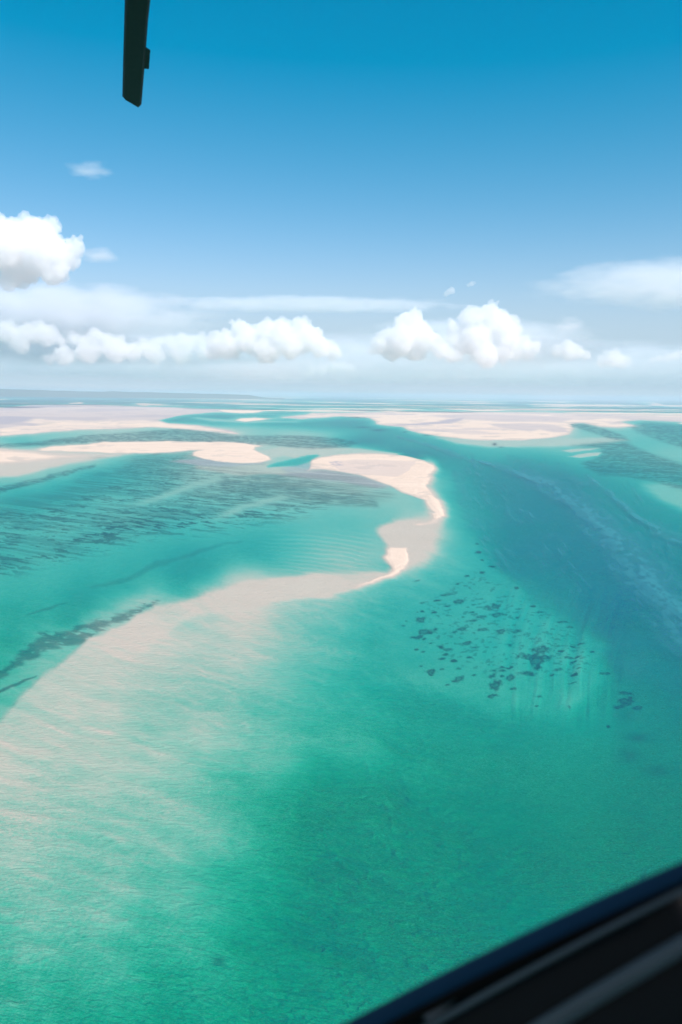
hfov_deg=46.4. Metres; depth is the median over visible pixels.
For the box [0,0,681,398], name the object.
sky
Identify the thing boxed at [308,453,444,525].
sandbank
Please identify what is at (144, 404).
sandbank
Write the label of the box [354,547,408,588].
sandbank
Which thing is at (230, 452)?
sandbank
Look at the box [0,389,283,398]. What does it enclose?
hills
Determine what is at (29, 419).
sandbank
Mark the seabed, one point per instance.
(144, 728)
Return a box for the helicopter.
[122,0,681,1023]
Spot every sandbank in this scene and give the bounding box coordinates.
[0,405,237,435]
[0,449,83,463]
[37,441,270,462]
[136,403,165,405]
[218,410,261,412]
[236,418,269,421]
[284,412,681,440]
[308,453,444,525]
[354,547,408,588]
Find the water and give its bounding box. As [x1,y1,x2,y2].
[0,394,681,1023]
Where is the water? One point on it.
(470, 858)
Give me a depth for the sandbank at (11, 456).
3681.83 m
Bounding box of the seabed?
[0,396,681,1023]

